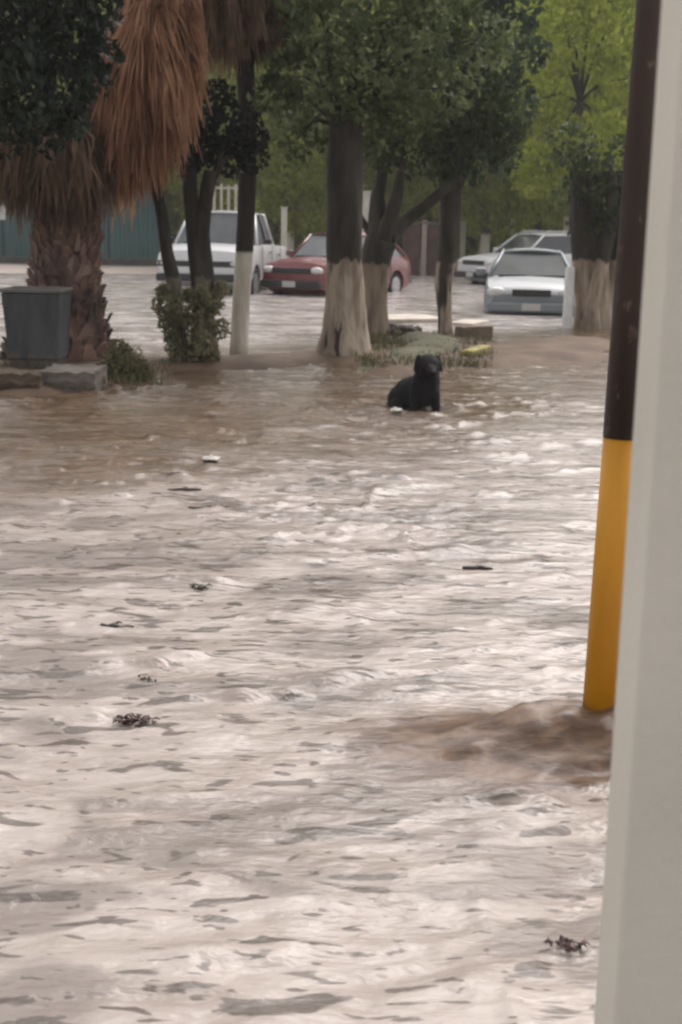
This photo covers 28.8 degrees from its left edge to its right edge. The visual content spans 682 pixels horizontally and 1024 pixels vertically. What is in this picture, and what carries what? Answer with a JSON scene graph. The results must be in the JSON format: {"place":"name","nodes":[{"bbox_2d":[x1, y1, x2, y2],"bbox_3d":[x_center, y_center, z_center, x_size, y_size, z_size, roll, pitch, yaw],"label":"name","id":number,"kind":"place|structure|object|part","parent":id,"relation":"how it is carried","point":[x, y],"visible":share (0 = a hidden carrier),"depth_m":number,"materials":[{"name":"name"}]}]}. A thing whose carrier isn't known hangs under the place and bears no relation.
{"place":"outdoors","nodes":[
{"label":"outdoors","id":0,"kind":"place"},
{"bbox_2d":[0,0,125,161],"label":"dense tree","id":1,"kind":"object","parent":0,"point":[38,68],"visible":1,"depth_m":10.53,"materials":[{"name":"green plant"}]},
{"bbox_2d":[0,256,157,274],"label":"pavement","id":2,"kind":"structure","parent":0,"point":[12,268],"depth_m":41.87,"materials":[{"name":"beige concrete"}]},
{"bbox_2d":[0,190,159,265],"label":"teal fence","id":3,"kind":"object","parent":2,"relation":"on","point":[121,245],"visible":0.23,"depth_m":46.07,"materials":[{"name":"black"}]},
{"bbox_2d":[0,329,497,385],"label":"grass","id":4,"kind":"structure","parent":0,"point":[395,341],"depth_m":15.11,"materials":[{"name":"green plant"}]},
{"bbox_2d":[0,336,609,395],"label":"earth strip","id":5,"kind":"object","parent":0,"point":[564,350],"visible":0.38,"depth_m":15.21,"materials":[{"name":"brown soil"}]},
{"bbox_2d":[0,368,43,389],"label":"kerb block","id":6,"kind":"structure","parent":5,"relation":"on","point":[15,378],"depth_m":12.06,"materials":[{"name":"concrete"}]},
{"bbox_2d":[0,286,72,367],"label":"litter bin","id":7,"kind":"object","parent":5,"relation":"on","point":[37,320],"visible":0.91,"depth_m":13.54,"materials":[{"name":"grey metal"}]},
{"bbox_2d":[39,363,107,392],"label":"concrete slab","id":8,"kind":"structure","parent":5,"relation":"on","point":[71,378],"depth_m":12.19,"materials":[{"name":"grey concrete"}]},
{"bbox_2d":[0,0,214,362],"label":"fan palm","id":9,"kind":"object","parent":5,"relation":"on","point":[143,117],"visible":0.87,"depth_m":13.55,"materials":[{"name":"brown plant"}]},
{"bbox_2d":[96,337,155,381],"bbox_3d":[-2.152,-1.451,13.165,0.544,0.549,0.538,6,13,21],"label":"shrub","id":10,"kind":"object","parent":5,"relation":"on","point":[119,359],"visible":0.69,"depth_m":13.13,"materials":[{"name":"green plant"}]},
{"bbox_2d":[150,279,231,361],"bbox_3d":[-1.652,-2.037,14.637,0.905,1.046,0.773,1,12,0],"label":"shrub","id":11,"kind":"object","parent":5,"relation":"on","point":[179,320],"visible":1,"depth_m":14.50,"materials":[{"name":"green plant"}]},
{"bbox_2d":[151,76,270,356],"bbox_3d":[-1.346,-3.227,14.821,1.357,3.231,0.894,6,13,20],"label":"tree","id":12,"kind":"object","parent":5,"relation":"on","point":[224,148],"visible":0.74,"depth_m":14.56,"materials":[{"name":"green plant"}]},
{"bbox_2d":[192,0,290,354],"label":"fan palm","id":13,"kind":"object","parent":5,"relation":"on","point":[236,31],"visible":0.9,"depth_m":15.09,"materials":[{"name":"brown plant"}]},
{"bbox_2d":[359,331,462,370],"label":"grass verge","id":14,"kind":"object","parent":5,"relation":"on","point":[430,338],"depth_m":16.48,"materials":[{"name":"green plant"}]},
{"bbox_2d":[246,0,515,356],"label":"park tree","id":15,"kind":"object","parent":14,"relation":"on","point":[344,331],"visible":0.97,"depth_m":15.07,"materials":[{"name":"green plant"}]},
{"bbox_2d":[389,323,399,334],"bbox_3d":[0.740,-2.663,19.339,0.239,0.179,0.202,1,12,0],"label":"rubble stone","id":16,"kind":"object","parent":14,"relation":"on","point":[393,327],"visible":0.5,"depth_m":19.27,"materials":[{"name":"grey stone"}]},
{"bbox_2d":[401,325,419,333],"bbox_3d":[0.994,-2.600,19.066,0.275,0.177,0.204,1,12,0],"label":"rubble stone","id":17,"kind":"object","parent":14,"relation":"on","point":[409,328],"visible":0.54,"depth_m":19.00,"materials":[{"name":"grey stone"}]},
{"bbox_2d":[362,57,533,337],"bbox_3d":[1.324,-4.430,19.008,2.779,4.017,1.262,-1,12,-10],"label":"park tree","id":18,"kind":"object","parent":14,"relation":"on","point":[384,227],"visible":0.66,"depth_m":18.62,"materials":[{"name":"green plant"}]},
{"bbox_2d":[455,325,492,336],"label":"kerb","id":19,"kind":"structure","parent":14,"relation":"on","point":[473,329],"depth_m":19.40,"materials":[{"name":"concrete"}]},
{"bbox_2d":[460,345,490,355],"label":"yellow kerb","id":20,"kind":"structure","parent":14,"relation":"on","point":[475,349],"depth_m":15.73,"materials":[{"name":"yellow concrete"}]},
{"bbox_2d":[0,259,614,1023],"bbox_3d":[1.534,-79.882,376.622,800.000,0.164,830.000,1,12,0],"label":"water","id":21,"kind":"structure","parent":0,"point":[358,771],"depth_m":4.49,"materials":[{"name":"brown liquid"}]},
{"bbox_2d":[100,620,133,627],"bbox_3d":[-0.870,0.441,5.160,0.133,0.035,0.034,2,12,3],"label":"floating twig","id":22,"kind":"object","parent":21,"relation":"on","point":[115,624],"visible":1,"depth_m":5.15,"materials":[{"name":"wood"}]},
{"bbox_2d":[112,713,159,725],"bbox_3d":[-0.641,0.655,4.180,0.153,0.025,0.086,1,12,0],"label":"leaf clump","id":23,"kind":"object","parent":21,"relation":"on","point":[132,718],"visible":1,"depth_m":4.17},
{"bbox_2d":[138,675,156,681],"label":"leaf clump","id":24,"kind":"object","parent":21,"relation":"on","point":[149,679],"visible":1,"depth_m":4.54,"materials":[{"name":"plant"}]},
{"bbox_2d":[167,487,200,490],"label":"floating twig","id":25,"kind":"object","parent":21,"relation":"on","point":[185,489],"visible":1,"depth_m":7.84,"materials":[{"name":"wood"}]},
{"bbox_2d":[190,583,212,589],"bbox_3d":[-0.605,0.323,5.715,0.100,0.023,0.053,1,12,0],"label":"leaf clump","id":26,"kind":"object","parent":21,"relation":"on","point":[198,587],"visible":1,"depth_m":5.71,"materials":[{"name":"plant"}]},
{"bbox_2d":[188,504,227,508],"bbox_3d":[-0.736,-0.028,7.350,0.221,0.022,0.059,-1,12,-8],"label":"floating twig","id":27,"kind":"object","parent":21,"relation":"on","point":[209,505],"visible":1,"depth_m":7.33,"materials":[{"name":"brown wood"}]},
{"bbox_2d":[202,454,219,459],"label":"floating litter","id":28,"kind":"object","parent":21,"relation":"on","point":[210,457],"visible":1,"depth_m":8.72,"materials":[{"name":"plastic"}]},
{"bbox_2d":[156,211,287,293],"bbox_3d":[-2.715,-6.141,31.620,2.510,2.036,5.393,3,12,8],"label":"white pickup","id":29,"kind":"object","parent":21,"relation":"on","point":[223,227],"visible":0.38,"depth_m":30.36,"materials":[{"name":"paint"}]},
{"bbox_3d":[-2.730,-6.652,31.324,1.892,0.759,1.884,3,12,8],"label":"window glass","id":30,"kind":"part","parent":29,"relation":"part of","materials":[{"name":"glass"}]},
{"bbox_2d":[260,233,410,293],"bbox_3d":[-0.029,-5.808,31.263,2.070,1.556,4.493,8,14,29],"label":"red car","id":31,"kind":"object","parent":21,"relation":"on","point":[302,269],"visible":0.47,"depth_m":29.79,"materials":[{"name":"paint"}]},
{"bbox_3d":[0.214,-6.321,31.564,1.495,0.518,2.779,8,14,29],"label":"window glass","id":32,"kind":"part","parent":31,"relation":"part of","materials":[{"name":"glass"}]},
{"bbox_2d":[391,407,402,410],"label":"floating litter","id":33,"kind":"object","parent":21,"relation":"on","point":[396,409],"visible":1,"depth_m":11.10,"materials":[{"name":"plastic"}]},
{"bbox_2d":[462,564,492,569],"bbox_3d":[0.632,0.256,6.143,0.141,0.027,0.036,1,12,0],"label":"floating twig","id":34,"kind":"object","parent":21,"relation":"on","point":[478,566],"visible":1,"depth_m":6.13,"materials":[{"name":"brown wood"}]},
{"bbox_2d":[409,0,553,333],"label":"park tree","id":35,"kind":"object","parent":21,"relation":"on","point":[449,227],"visible":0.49,"depth_m":19.24,"materials":[{"name":"green plant"}]},
{"bbox_2d":[543,935,589,950],"bbox_3d":[0.494,0.946,2.904,0.092,0.023,0.050,7,14,27],"label":"leaf clump","id":36,"kind":"object","parent":21,"relation":"on","point":[567,943],"visible":1,"depth_m":2.90,"materials":[{"name":"brown plant"}]},
{"label":"ground","id":37,"kind":"structure","parent":0,"visible":0},
{"bbox_2d":[0,198,5,219],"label":"white sign","id":38,"kind":"object","parent":37,"relation":"on","point":[3,215],"visible":0.45,"depth_m":29.29,"materials":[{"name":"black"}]},
{"bbox_2d":[1,1,115,112],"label":"background tree","id":39,"kind":"object","parent":37,"relation":"on","point":[76,41],"visible":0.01,"depth_m":52.96,"materials":[{"name":"green plant"}]},
{"bbox_2d":[162,59,270,220],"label":"background tree","id":40,"kind":"object","parent":37,"relation":"on","point":[175,188],"visible":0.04,"depth_m":49.70,"materials":[{"name":"green plant"}]},
{"bbox_2d":[213,184,237,210],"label":"barred gate","id":41,"kind":"structure","parent":37,"relation":"on","point":[221,188],"depth_m":39.89,"materials":[{"name":"white metal"}]},
{"bbox_2d":[280,207,287,248],"bbox_3d":[-1.525,-6.971,35.331,0.195,2.254,0.195,1,12,0],"label":"pale post","id":42,"kind":"object","parent":37,"relation":"on","point":[283,226],"visible":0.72,"depth_m":35.13,"materials":[{"name":"beige paint"}]},
{"bbox_2d":[203,0,389,257],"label":"background tree","id":43,"kind":"object","parent":37,"relation":"on","point":[280,173],"visible":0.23,"depth_m":42.89,"materials":[{"name":"green plant"}]},
{"bbox_2d":[1,0,623,258],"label":"wood","id":44,"kind":"object","parent":37,"relation":"on","point":[472,244],"visible":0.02,"depth_m":65.43,"materials":[{"name":"green plant"}]},
{"bbox_2d":[362,191,370,232],"bbox_3d":[0.697,-7.815,38.209,0.286,2.771,0.286,1,12,0],"label":"pale post","id":45,"kind":"object","parent":37,"relation":"on","point":[366,200],"visible":0.28,"depth_m":37.89,"materials":[{"name":"beige paint"}]},
{"bbox_2d":[302,0,453,219],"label":"background tree","id":46,"kind":"object","parent":37,"relation":"on","point":[369,174],"visible":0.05,"depth_m":47.44,"materials":[{"name":"green plant"}]},
{"bbox_2d":[388,314,437,322],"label":"kerb","id":47,"kind":"structure","parent":37,"relation":"on","point":[408,318],"depth_m":21.92,"materials":[{"name":"beige concrete"}]},
{"bbox_2d":[386,354,444,411],"bbox_3d":[0.640,-1.013,11.496,0.423,0.744,0.767,-1,12,-10],"label":"dog","id":48,"kind":"object","parent":37,"relation":"on","point":[419,389],"visible":0.77,"depth_m":11.32},
{"bbox_2d":[402,220,455,275],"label":"brown wall","id":49,"kind":"structure","parent":37,"relation":"on","point":[411,242],"depth_m":43.04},
{"bbox_2d":[397,6,521,237],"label":"background tree","id":50,"kind":"object","parent":37,"relation":"on","point":[412,200],"visible":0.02,"depth_m":56.33,"materials":[{"name":"green plant"}]},
{"bbox_2d":[460,221,466,258],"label":"pale post","id":51,"kind":"object","parent":37,"relation":"on","point":[462,238],"visible":0.76,"depth_m":48.87,"materials":[{"name":"beige paint"}]},
{"bbox_2d":[453,319,489,325],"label":"kerb","id":52,"kind":"structure","parent":37,"relation":"on","point":[467,322],"depth_m":21.64,"materials":[{"name":"beige concrete"}]},
{"bbox_2d":[404,3,565,253],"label":"background tree","id":53,"kind":"object","parent":37,"relation":"on","point":[486,198],"visible":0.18,"depth_m":45.14,"materials":[{"name":"green plant"}]},
{"bbox_2d":[454,230,571,282],"bbox_3d":[5.758,-7.208,38.097,4.893,1.703,2.170,-5,14,-27],"label":"white estate car","id":54,"kind":"object","parent":37,"relation":"on","point":[469,265],"visible":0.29,"depth_m":37.39,"materials":[{"name":"paint"}]},
{"bbox_3d":[6.224,-7.704,38.236,3.282,0.530,1.584,-5,14,-27],"label":"window glass","id":55,"kind":"part","parent":54,"relation":"part of","materials":[{"name":"grey glass"}]},
{"bbox_2d":[476,248,574,315],"bbox_3d":[3.748,-4.485,26.239,2.130,1.436,4.293,3,12,7],"label":"silver car","id":56,"kind":"object","parent":37,"relation":"on","point":[525,281],"visible":0.59,"depth_m":24.67,"materials":[{"name":"paint"}]},
{"bbox_3d":[3.812,-4.983,26.589,1.543,0.455,2.909,3,12,7],"label":"window glass","id":57,"kind":"part","parent":56,"relation":"part of","materials":[{"name":"grey glass"}]},
{"bbox_2d":[466,0,628,232],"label":"background tree","id":58,"kind":"object","parent":37,"relation":"on","point":[538,226],"visible":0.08,"depth_m":51.72,"materials":[{"name":"green plant"}]},
{"bbox_2d":[563,217,568,230],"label":"pale post","id":59,"kind":"object","parent":37,"relation":"on","point":[565,228],"visible":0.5,"depth_m":46.81,"materials":[{"name":"beige paint"}]},
{"bbox_2d":[500,0,635,230],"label":"background tree","id":60,"kind":"object","parent":37,"relation":"on","point":[587,12],"visible":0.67,"depth_m":39.55,"materials":[{"name":"green plant"}]},
{"bbox_2d":[562,267,574,327],"bbox_3d":[3.652,-3.316,21.311,0.190,1.232,0.187,1,12,0],"label":"white bollard","id":61,"kind":"object","parent":37,"relation":"on","point":[567,317],"visible":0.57,"depth_m":21.22,"materials":[{"name":"white concrete"}]},
{"bbox_2d":[543,118,625,328],"bbox_3d":[4.082,-4.529,21.186,1.853,3.418,1.037,5,13,17],"label":"park tree","id":62,"kind":"object","parent":37,"relation":"on","point":[594,228],"visible":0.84,"depth_m":21.05,"materials":[{"name":"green plant"}]},
{"bbox_2d":[549,2,633,200],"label":"background tree","id":63,"kind":"object","parent":37,"relation":"on","point":[599,91],"visible":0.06,"depth_m":47.01,"materials":[{"name":"green plant"}]},
{"bbox_2d":[603,0,635,144],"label":"background tree","id":64,"kind":"object","parent":37,"relation":"on","point":[619,87],"visible":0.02,"depth_m":43.75,"materials":[{"name":"green plant"}]},
{"bbox_2d":[582,0,661,710],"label":"painted pole","id":65,"kind":"object","parent":37,"relation":"on","point":[600,678],"visible":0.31,"depth_m":3.84,"materials":[{"name":"yellow paint"}]},
{"bbox_2d":[594,0,681,1023],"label":"house wall","id":66,"kind":"structure","parent":37,"relation":"on","point":[639,977],"depth_m":1.63,"materials":[{"name":"white paint"}]}
]}

